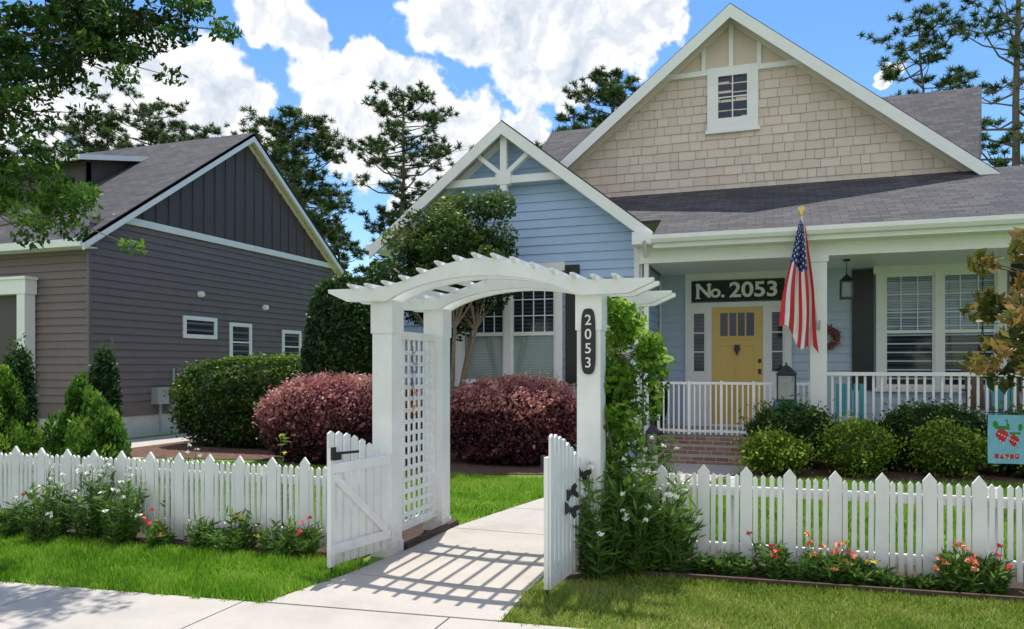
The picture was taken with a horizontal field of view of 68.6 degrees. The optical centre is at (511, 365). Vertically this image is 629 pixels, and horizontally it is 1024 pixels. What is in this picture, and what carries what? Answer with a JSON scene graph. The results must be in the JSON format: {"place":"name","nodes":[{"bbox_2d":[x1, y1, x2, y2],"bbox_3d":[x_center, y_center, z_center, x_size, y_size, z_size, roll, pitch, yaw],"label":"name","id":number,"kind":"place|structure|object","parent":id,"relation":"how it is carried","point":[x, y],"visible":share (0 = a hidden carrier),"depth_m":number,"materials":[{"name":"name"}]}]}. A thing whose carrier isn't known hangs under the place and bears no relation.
{"place":"outdoors","nodes":[
{"label":"outdoors","id":0,"kind":"place"},
{"bbox_2d":[33,432,197,462],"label":"driveway","id":1,"kind":"structure","parent":0,"point":[141,442],"depth_m":16.63,"materials":[{"name":"concrete"}]},
{"bbox_2d":[1,332,40,454],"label":"columnar yew","id":2,"kind":"object","parent":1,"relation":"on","point":[19,363],"visible":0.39,"depth_m":12.86,"materials":[{"name":"green plant"}]},
{"bbox_2d":[85,339,123,418],"bbox_3d":[-7.052,0.617,12.983,0.658,2.181,0.674,0,0,19],"label":"columnar yew","id":3,"kind":"object","parent":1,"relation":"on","point":[104,378],"visible":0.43,"depth_m":12.89,"materials":[{"name":"green plant"}]},
{"bbox_2d":[3,457,543,527],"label":"lawn grass","id":4,"kind":"structure","parent":0,"point":[468,494],"depth_m":9.65,"materials":[{"name":"plant"}]},
{"bbox_2d":[0,581,579,628],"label":"pavement","id":5,"kind":"structure","parent":0,"point":[26,606],"depth_m":4.95,"materials":[{"name":"concrete"}]},
{"bbox_2d":[266,462,745,621],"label":"garden path","id":6,"kind":"structure","parent":0,"point":[487,568],"depth_m":5.91,"materials":[{"name":"concrete"}]},
{"bbox_2d":[3,432,1015,628],"bbox_3d":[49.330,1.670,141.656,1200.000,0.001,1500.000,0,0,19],"label":"ground","id":7,"kind":"structure","parent":0,"point":[372,559],"depth_m":11.40,"materials":[{"name":"soil"}]},
{"bbox_2d":[0,491,28,537],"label":"perennial plant","id":8,"kind":"object","parent":7,"relation":"on","point":[11,526],"visible":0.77,"depth_m":7.25,"materials":[{"name":"green plant"}]},
{"bbox_2d":[0,364,48,473],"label":"thuja shrub","id":9,"kind":"object","parent":7,"relation":"on","point":[12,402],"visible":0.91,"depth_m":11.59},
{"bbox_2d":[0,159,133,364],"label":"dark walls","id":10,"kind":"structure","parent":7,"relation":"on","point":[92,171],"depth_m":19.33,"materials":[{"name":"paint"}]},
{"bbox_2d":[38,368,101,473],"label":"thuja shrub","id":11,"kind":"object","parent":7,"relation":"on","point":[77,391],"visible":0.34,"depth_m":11.23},
{"bbox_2d":[26,110,132,159],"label":"pine tree","id":12,"kind":"object","parent":7,"relation":"on","point":[72,129],"visible":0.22,"depth_m":48.87,"materials":[{"name":"green plant"}]},
{"bbox_2d":[59,391,124,478],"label":"thuja shrub","id":13,"kind":"object","parent":7,"relation":"on","point":[72,435],"visible":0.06,"depth_m":10.73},
{"bbox_2d":[69,394,136,489],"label":"thuja shrub","id":14,"kind":"object","parent":7,"relation":"on","point":[104,433],"visible":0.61,"depth_m":10.16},
{"bbox_2d":[36,413,184,437],"bbox_3d":[-12.228,1.245,22.630,10.020,0.850,10.040,0,0,19],"label":"foundation","id":15,"kind":"object","parent":7,"relation":"on","point":[142,425],"depth_m":17.72,"materials":[{"name":"paint"}]},
{"bbox_2d":[0,216,335,417],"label":"siding walls","id":16,"kind":"structure","parent":15,"relation":"on","point":[136,307],"depth_m":17.73,"materials":[{"name":"grey paint"}]},
{"bbox_2d":[151,368,177,430],"bbox_3d":[-8.314,0.820,18.117,0.280,1.500,0.750,0,0,19],"label":"utility meter","id":17,"kind":"object","parent":16,"relation":"attached to","point":[157,397],"visible":0.53,"depth_m":17.93,"materials":[{"name":"grey metal"}]},
{"bbox_2d":[0,134,345,381],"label":"white trim","id":18,"kind":"structure","parent":16,"relation":"attached to","point":[23,289],"depth_m":18.77,"materials":[{"name":"paint"}]},
{"bbox_2d":[135,146,326,261],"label":"batten gable","id":19,"kind":"structure","parent":18,"relation":"attached to","point":[237,197],"depth_m":20.69,"materials":[{"name":"paint"}]},
{"bbox_2d":[187,320,298,355],"bbox_3d":[-7.404,-0.660,21.083,0.004,0.980,4.750,0,0,19],"label":"window glass","id":20,"kind":"object","parent":18,"relation":"attached to","point":[211,327],"visible":0.72,"depth_m":20.73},
{"bbox_2d":[0,133,347,276],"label":"roof","id":21,"kind":"structure","parent":16,"relation":"on","point":[132,185],"depth_m":19.32,"materials":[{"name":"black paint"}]},
{"bbox_2d":[0,0,244,256],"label":"street tree","id":22,"kind":"object","parent":7,"relation":"on","point":[82,30],"visible":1,"depth_m":6.93,"materials":[{"name":"green plant"}]},
{"bbox_2d":[80,84,209,151],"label":"pine tree","id":23,"kind":"object","parent":7,"relation":"on","point":[151,131],"visible":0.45,"depth_m":49.08,"materials":[{"name":"green plant"}]},
{"bbox_2d":[26,529,326,558],"bbox_3d":[-5.077,1.650,7.467,7.510,0.070,0.030,0,0,16],"label":"bed edging","id":24,"kind":"object","parent":7,"relation":"on","point":[140,540],"depth_m":6.85,"materials":[{"name":"brown wood"}]},
{"bbox_2d":[0,531,369,603],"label":"front grass strip","id":25,"kind":"object","parent":7,"relation":"on","point":[130,567],"visible":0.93,"depth_m":6.03,"materials":[{"name":"plant"}]},
{"bbox_2d":[25,525,368,559],"bbox_3d":[-4.882,1.658,7.799,7.690,0.001,0.769,0,0,17],"label":"mulch bed","id":26,"kind":"object","parent":7,"relation":"on","point":[322,549],"depth_m":7.11,"materials":[{"name":"soil"}]},
{"bbox_2d":[9,465,79,542],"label":"daisy plant","id":27,"kind":"object","parent":26,"relation":"on","point":[50,520],"visible":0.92,"depth_m":7.06,"materials":[{"name":"green plant"}]},
{"bbox_2d":[63,458,117,539],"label":"daisy plant","id":28,"kind":"object","parent":26,"relation":"on","point":[93,529],"visible":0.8,"depth_m":7.08,"materials":[{"name":"green plant"}]},
{"bbox_2d":[91,466,151,545],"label":"daisy plant","id":29,"kind":"object","parent":26,"relation":"on","point":[128,524],"visible":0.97,"depth_m":6.93,"materials":[{"name":"green plant"}]},
{"bbox_2d":[139,507,176,548],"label":"zinnia plant","id":30,"kind":"object","parent":26,"relation":"on","point":[158,534],"visible":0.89,"depth_m":6.79,"materials":[{"name":"green plant"}]},
{"bbox_2d":[0,446,350,546],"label":"picket fence","id":31,"kind":"object","parent":26,"relation":"on","point":[17,466],"visible":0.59,"depth_m":7.05,"materials":[{"name":"white paint"}]},
{"bbox_2d":[182,515,224,550],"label":"perennial plant","id":32,"kind":"object","parent":26,"relation":"on","point":[202,539],"visible":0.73,"depth_m":6.66,"materials":[{"name":"green plant"}]},
{"bbox_2d":[207,506,263,553],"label":"perennial plant","id":33,"kind":"object","parent":26,"relation":"on","point":[239,536],"visible":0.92,"depth_m":6.66,"materials":[{"name":"green plant"}]},
{"bbox_2d":[255,516,303,556],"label":"perennial plant","id":34,"kind":"object","parent":26,"relation":"on","point":[284,541],"visible":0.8,"depth_m":6.46,"materials":[{"name":"green plant"}]},
{"bbox_2d":[292,515,325,558],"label":"zinnia plant","id":35,"kind":"object","parent":26,"relation":"on","point":[309,539],"visible":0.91,"depth_m":6.39,"materials":[{"name":"green plant"}]},
{"bbox_2d":[187,121,237,140],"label":"pine tree","id":36,"kind":"object","parent":7,"relation":"on","point":[206,130],"visible":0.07,"depth_m":50.05,"materials":[{"name":"green plant"}]},
{"bbox_2d":[237,104,359,247],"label":"pine tree","id":37,"kind":"object","parent":7,"relation":"on","point":[293,168],"visible":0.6,"depth_m":40.93,"materials":[{"name":"green plant"}]},
{"bbox_2d":[126,439,543,473],"bbox_3d":[-2.863,1.658,14.127,9.700,0.001,4.000,0,0,19],"label":"mulch bed","id":38,"kind":"object","parent":7,"relation":"on","point":[169,450],"visible":0.25,"depth_m":13.83,"materials":[{"name":"brown soil"}]},
{"bbox_2d":[158,351,302,447],"bbox_3d":[-4.761,0.697,15.330,5.244,1.992,1.712,0,0,19],"label":"boxwood hedge","id":39,"kind":"object","parent":38,"relation":"on","point":[215,407],"visible":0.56,"depth_m":15.01,"materials":[{"name":"green plant"}]},
{"bbox_2d":[299,270,371,383],"bbox_3d":[-3.249,-0.046,14.250,1.548,3.510,1.468,0,0,19],"label":"arborvitae tree","id":40,"kind":"object","parent":38,"relation":"on","point":[337,333],"visible":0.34,"depth_m":13.79,"materials":[{"name":"green plant"}]},
{"bbox_2d":[251,368,422,464],"bbox_3d":[-2.984,0.865,13.244,3.180,1.659,2.269,0,0,19],"label":"loropetalum hedge","id":41,"kind":"object","parent":38,"relation":"on","point":[306,413],"visible":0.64,"depth_m":12.52,"materials":[{"name":"red plant"}]},
{"bbox_2d":[366,188,528,459],"bbox_3d":[-1.164,-0.709,13.274,2.908,4.768,2.350,0,0,19],"label":"crape myrtle tree","id":42,"kind":"object","parent":38,"relation":"on","point":[442,234],"visible":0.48,"depth_m":12.97,"materials":[{"name":"green plant"}]},
{"bbox_2d":[450,371,576,465],"bbox_3d":[0.005,0.891,12.954,2.637,1.600,1.965,0,0,19],"label":"loropetalum hedge","id":43,"kind":"object","parent":38,"relation":"on","point":[512,419],"visible":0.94,"depth_m":12.29,"materials":[{"name":"red plant"}]},
{"bbox_2d":[326,221,375,286],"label":"pine tree","id":44,"kind":"object","parent":7,"relation":"on","point":[345,257],"visible":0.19,"depth_m":46.96,"materials":[{"name":"green plant"}]},
{"bbox_2d":[353,196,415,285],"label":"pine tree","id":45,"kind":"object","parent":7,"relation":"on","point":[384,223],"visible":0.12,"depth_m":45.69,"materials":[{"name":"green plant"}]},
{"bbox_2d":[333,79,473,258],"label":"pine tree","id":46,"kind":"object","parent":7,"relation":"on","point":[380,145],"visible":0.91,"depth_m":44.20,"materials":[{"name":"green plant"}]},
{"bbox_2d":[404,519,458,550],"bbox_3d":[-0.766,1.640,7.256,0.050,0.090,1.100,0,0,20],"label":"bed edging","id":47,"kind":"object","parent":7,"relation":"on","point":[421,538],"visible":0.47,"depth_m":7.16,"materials":[{"name":"brown wood"}]},
{"bbox_2d":[328,252,675,573],"bbox_3d":[-0.050,0.376,6.821,2.860,2.589,1.550,0,0,19],"label":"garden arbor","id":48,"kind":"object","parent":7,"relation":"on","point":[389,302],"visible":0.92,"depth_m":6.57,"materials":[{"name":"white paint"}]},
{"bbox_2d":[327,431,390,572],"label":"garden gate","id":49,"kind":"structure","parent":48,"relation":"attached to","point":[365,493],"depth_m":6.13,"materials":[{"name":"white paint"}]},
{"bbox_2d":[541,434,580,595],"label":"garden gate","id":50,"kind":"structure","parent":48,"relation":"attached to","point":[560,464],"depth_m":5.46,"materials":[{"name":"white paint"}]},
{"bbox_2d":[581,308,595,373],"bbox_3d":[0.602,-0.190,5.924,0.116,0.520,0.021,0,0,19],"label":"number plaque","id":51,"kind":"object","parent":48,"relation":"attached to","point":[588,345],"visible":1,"depth_m":5.92,"materials":[{"name":"black paint"}]},
{"bbox_2d":[396,140,659,456],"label":"wing walls","id":52,"kind":"structure","parent":7,"relation":"on","point":[558,221],"depth_m":14.21,"materials":[{"name":"blue paint"}]},
{"bbox_2d":[535,101,607,148],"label":"pine tree","id":53,"kind":"object","parent":7,"relation":"on","point":[580,117],"visible":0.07,"depth_m":43.82,"materials":[{"name":"green plant"}]},
{"bbox_2d":[552,64,643,131],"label":"pine tree","id":54,"kind":"object","parent":7,"relation":"on","point":[611,94],"visible":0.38,"depth_m":44.09,"materials":[{"name":"green plant"}]},
{"bbox_2d":[366,4,1023,444],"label":"white trim","id":55,"kind":"structure","parent":7,"relation":"on","point":[912,242],"depth_m":13.40,"materials":[{"name":"paint"}]},
{"bbox_2d":[373,3,1023,243],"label":"roof","id":56,"kind":"structure","parent":55,"relation":"on","point":[954,116],"depth_m":14.01,"materials":[{"name":"grey"}]},
{"bbox_2d":[679,27,784,73],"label":"gable panel","id":57,"kind":"structure","parent":55,"relation":"attached to","point":[744,50],"depth_m":15.74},
{"bbox_2d":[657,381,809,435],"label":"porch railing","id":58,"kind":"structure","parent":55,"relation":"attached to","point":[721,431],"depth_m":13.11,"materials":[{"name":"white paint"}]},
{"bbox_2d":[571,18,959,196],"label":"gable shakes","id":59,"kind":"object","parent":55,"relation":"attached to","point":[812,129],"visible":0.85,"depth_m":15.56,"materials":[{"name":"wood"}]},
{"bbox_2d":[662,25,802,134],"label":"gable trim","id":60,"kind":"structure","parent":59,"relation":"attached to","point":[732,124],"depth_m":15.71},
{"bbox_2d":[718,74,746,117],"bbox_3d":[4.625,-5.630,15.744,0.580,0.880,0.019,0,0,19],"label":"gable window glass","id":61,"kind":"object","parent":60,"relation":"in","point":[742,104],"visible":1,"depth_m":15.73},
{"bbox_2d":[779,206,820,352],"bbox_3d":[4.798,-1.386,12.295,0.806,2.389,0.292,0,0,-19],"label":"american flag","id":62,"kind":"object","parent":55,"relation":"attached to","point":[798,318],"visible":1,"depth_m":12.25,"materials":[{"name":"multicoloured fabric"}]},
{"bbox_2d":[961,268,1021,410],"bbox_3d":[8.584,-0.579,12.640,1.700,2.658,0.680,0,0,19],"label":"porch swing","id":63,"kind":"object","parent":55,"relation":"hanging from","point":[973,398],"visible":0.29,"depth_m":12.94,"materials":[{"name":"white wood"}]},
{"bbox_2d":[495,571,1023,628],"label":"front grass strip","id":64,"kind":"object","parent":7,"relation":"on","point":[685,608],"visible":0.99,"depth_m":5.09,"materials":[{"name":"plant"}]},
{"bbox_2d":[564,570,1023,604],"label":"bed edging","id":65,"kind":"object","parent":7,"relation":"on","point":[745,580],"visible":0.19,"depth_m":5.56,"materials":[{"name":"brown wood"}]},
{"bbox_2d":[570,547,1023,596],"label":"mulch bed","id":66,"kind":"object","parent":7,"relation":"on","point":[1016,587],"visible":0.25,"depth_m":5.90,"materials":[{"name":"soil"}]},
{"bbox_2d":[573,460,633,581],"bbox_3d":[0.662,1.220,5.860,0.552,0.962,0.581,0,0,-40],"label":"tall daisy plant","id":67,"kind":"object","parent":66,"relation":"on","point":[599,553],"visible":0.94,"depth_m":5.81,"materials":[{"name":"green plant"}]},
{"bbox_2d":[605,452,665,577],"bbox_3d":[0.993,1.175,5.995,0.519,1.033,0.614,0,0,19],"label":"tall daisy plant","id":68,"kind":"object","parent":66,"relation":"on","point":[634,558],"visible":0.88,"depth_m":5.87,"materials":[{"name":"green plant"}]},
{"bbox_2d":[603,296,673,556],"bbox_3d":[0.877,0.537,6.292,0.707,2.270,0.804,0,0,-26],"label":"climbing vine","id":69,"kind":"object","parent":66,"relation":"on","point":[625,323],"visible":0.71,"depth_m":6.13,"materials":[{"name":"green plant"}]},
{"bbox_2d":[629,433,682,558],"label":"tall daisy plant","id":70,"kind":"object","parent":66,"relation":"on","point":[660,459],"visible":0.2,"depth_m":6.46,"materials":[{"name":"green plant"}]},
{"bbox_2d":[642,467,705,572],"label":"tall daisy plant","id":71,"kind":"object","parent":66,"relation":"on","point":[670,553],"visible":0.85,"depth_m":5.94,"materials":[{"name":"green plant"}]},
{"bbox_2d":[681,549,718,574],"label":"perennial plant","id":72,"kind":"object","parent":66,"relation":"on","point":[704,563],"visible":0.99,"depth_m":5.99,"materials":[{"name":"green plant"}]},
{"bbox_2d":[711,548,762,576],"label":"perennial plant","id":73,"kind":"object","parent":66,"relation":"on","point":[730,564],"visible":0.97,"depth_m":5.93,"materials":[{"name":"green plant"}]},
{"bbox_2d":[746,531,793,579],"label":"salvia plant","id":74,"kind":"object","parent":66,"relation":"on","point":[769,566],"visible":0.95,"depth_m":5.82,"materials":[{"name":"green plant"}]},
{"bbox_2d":[779,561,809,580],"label":"perennial plant","id":75,"kind":"object","parent":66,"relation":"on","point":[794,573],"visible":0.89,"depth_m":5.78,"materials":[{"name":"green plant"}]},
{"bbox_2d":[618,464,1023,585],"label":"picket fence","id":76,"kind":"object","parent":66,"relation":"on","point":[986,503],"visible":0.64,"depth_m":5.87,"materials":[{"name":"white paint"}]},
{"bbox_2d":[797,530,856,583],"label":"zinnia plant","id":77,"kind":"object","parent":66,"relation":"on","point":[822,568],"visible":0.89,"depth_m":5.69,"materials":[{"name":"green plant"}]},
{"bbox_2d":[833,538,886,585],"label":"zinnia plant","id":78,"kind":"object","parent":66,"relation":"on","point":[859,572],"visible":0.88,"depth_m":5.64,"materials":[{"name":"green plant"}]},
{"bbox_2d":[871,564,907,587],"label":"perennial plant","id":79,"kind":"object","parent":66,"relation":"on","point":[891,579],"visible":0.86,"depth_m":5.58,"materials":[{"name":"green plant"}]},
{"bbox_2d":[903,570,946,589],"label":"perennial plant","id":80,"kind":"object","parent":66,"relation":"on","point":[923,582],"visible":0.91,"depth_m":5.56,"materials":[{"name":"green plant"}]},
{"bbox_2d":[930,541,989,592],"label":"zinnia plant","id":81,"kind":"object","parent":66,"relation":"on","point":[957,575],"visible":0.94,"depth_m":5.48,"materials":[{"name":"green plant"}]},
{"bbox_2d":[968,543,1018,594],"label":"zinnia plant","id":82,"kind":"object","parent":66,"relation":"on","point":[998,578],"visible":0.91,"depth_m":5.46,"materials":[{"name":"green plant"}]},
{"bbox_2d":[639,425,998,470],"bbox_3d":[6.650,1.460,12.985,8.580,0.420,3.100,0,0,19],"label":"brick porch and steps","id":83,"kind":"object","parent":7,"relation":"on","point":[707,448],"visible":0.23,"depth_m":12.96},
{"bbox_2d":[454,262,1010,426],"bbox_3d":[3.983,-0.370,14.762,10.313,3.240,1.760,0,0,3],"label":"door and window frames","id":84,"kind":"structure","parent":83,"relation":"on","point":[938,273],"depth_m":14.42,"materials":[{"name":"white paint"}]},
{"bbox_2d":[465,335,552,379],"bbox_3d":[-0.065,-0.140,14.500,1.980,0.940,0.005,0,0,19],"label":"sash glass","id":85,"kind":"object","parent":84,"relation":"in","point":[533,355],"visible":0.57,"depth_m":14.45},
{"bbox_2d":[465,291,993,384],"bbox_3d":[3.982,-0.665,14.819,9.955,2.170,1.571,0,0,3],"label":"dark glass","id":86,"kind":"object","parent":84,"relation":"in","point":[777,357],"visible":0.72,"depth_m":14.32,"materials":[{"name":"glass"}]},
{"bbox_2d":[450,264,1023,390],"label":"shutters and hardware","id":87,"kind":"object","parent":84,"relation":"attached to","point":[863,330],"visible":0.56,"depth_m":14.46,"materials":[{"name":"black paint"}]},
{"bbox_2d":[712,306,762,424],"bbox_3d":[4.579,0.005,15.277,1.000,2.390,0.085,0,0,19],"label":"front door","id":88,"kind":"structure","parent":84,"relation":"attached to","point":[730,365],"depth_m":15.26,"materials":[{"name":"yellow paint"}]},
{"bbox_2d":[720,312,753,335],"bbox_3d":[4.574,-0.835,15.265,0.660,0.470,0.010,0,0,19],"label":"door glass","id":89,"kind":"object","parent":88,"relation":"attached to","point":[741,324],"visible":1,"depth_m":15.25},
{"bbox_2d":[691,279,784,301],"bbox_3d":[4.566,-1.520,15.224,1.810,0.410,0.039,0,0,19],"label":"house name sign","id":90,"kind":"object","parent":84,"relation":"attached to","point":[742,290],"visible":1,"depth_m":15.20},
{"bbox_2d":[887,274,993,329],"bbox_3d":[8.031,-1.180,14.122,1.880,1.100,0.003,0,0,19],"label":"porch window upper glass","id":91,"kind":"object","parent":84,"relation":"in","point":[924,304],"visible":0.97,"depth_m":14.19,"materials":[{"name":"glass"}]},
{"bbox_2d":[835,383,863,420],"bbox_3d":[5.901,0.785,13.098,0.470,0.930,0.420,0,0,19],"label":"porch chair","id":92,"kind":"object","parent":83,"relation":"on","point":[861,402],"visible":0.45,"depth_m":13.25,"materials":[{"name":"teal paint"}]},
{"bbox_2d":[984,386,1012,420],"bbox_3d":[8.073,0.785,12.342,0.470,0.930,0.420,0,0,19],"label":"porch chair","id":93,"kind":"object","parent":83,"relation":"on","point":[1000,398],"visible":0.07,"depth_m":12.52,"materials":[{"name":"teal paint"}]},
{"bbox_2d":[658,262,1023,428],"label":"porch walls","id":94,"kind":"structure","parent":7,"relation":"on","point":[839,318],"depth_m":14.72,"materials":[{"name":"wood"}]},
{"bbox_2d":[737,464,1023,484],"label":"porch mulch bed","id":95,"kind":"object","parent":7,"relation":"on","point":[822,471],"visible":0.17,"depth_m":11.31,"materials":[{"name":"brown soil"}]},
{"bbox_2d":[730,421,826,475],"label":"spirea shrub","id":96,"kind":"object","parent":95,"relation":"on","point":[770,451],"visible":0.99,"depth_m":11.22,"materials":[{"name":"green plant"}]},
{"bbox_2d":[737,392,842,466],"bbox_3d":[4.612,1.043,12.198,1.859,1.236,1.059,0,0,19],"label":"azalea shrub","id":97,"kind":"object","parent":95,"relation":"on","point":[798,421],"visible":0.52,"depth_m":11.96,"materials":[{"name":"green plant"}]},
{"bbox_2d":[808,410,907,478],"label":"spirea shrub","id":98,"kind":"object","parent":95,"relation":"on","point":[856,448],"visible":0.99,"depth_m":11.05,"materials":[{"name":"green plant"}]},
{"bbox_2d":[855,415,908,470],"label":"azalea shrub","id":99,"kind":"object","parent":95,"relation":"on","point":[889,465],"visible":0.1,"depth_m":11.77,"materials":[{"name":"green plant"}]},
{"bbox_2d":[873,386,1010,472],"bbox_3d":[6.465,0.998,11.643,2.250,1.348,1.012,0,0,19],"label":"azalea shrub","id":100,"kind":"object","parent":95,"relation":"on","point":[910,415],"visible":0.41,"depth_m":11.54,"materials":[{"name":"green plant"}]},
{"bbox_2d":[898,412,998,478],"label":"spirea shrub","id":101,"kind":"object","parent":95,"relation":"on","point":[948,449],"visible":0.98,"depth_m":11.02,"materials":[{"name":"green plant"}]},
{"bbox_2d":[977,400,1023,477],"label":"azalea shrub","id":102,"kind":"object","parent":95,"relation":"on","point":[1011,469],"visible":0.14,"depth_m":11.16,"materials":[{"name":"green plant"}]},
{"bbox_2d":[856,0,981,95],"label":"pine tree","id":103,"kind":"object","parent":7,"relation":"on","point":[893,74],"visible":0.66,"depth_m":38.32,"materials":[{"name":"green plant"}]},
{"bbox_2d":[932,0,1023,166],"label":"pine tree","id":104,"kind":"object","parent":7,"relation":"on","point":[1015,136],"visible":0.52,"depth_m":34.77,"materials":[{"name":"green plant"}]},
{"bbox_2d":[956,227,1023,395],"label":"magnolia tree","id":105,"kind":"object","parent":7,"relation":"on","point":[985,303],"visible":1,"depth_m":8.60,"materials":[{"name":"green plant"}]},
{"bbox_2d":[983,15,1023,161],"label":"pine tree","id":106,"kind":"object","parent":7,"relation":"on","point":[1012,24],"visible":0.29,"depth_m":35.79,"materials":[{"name":"green plant"}]},
{"bbox_2d":[986,412,1023,463],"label":"garden flag","id":107,"kind":"object","parent":7,"relation":"on","point":[1005,439],"visible":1,"depth_m":10.16,"materials":[{"name":"blue fabric"}]},
{"bbox_2d":[0,0,1023,279],"label":"sky","id":108,"kind":"structure","parent":0,"point":[493,61],"materials":[{"name":"blue"}]},
{"bbox_2d":[674,474,1022,573],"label":"lawn grass","id":109,"kind":"structure","parent":0,"point":[965,483],"depth_m":8.11,"materials":[{"name":"plant"}]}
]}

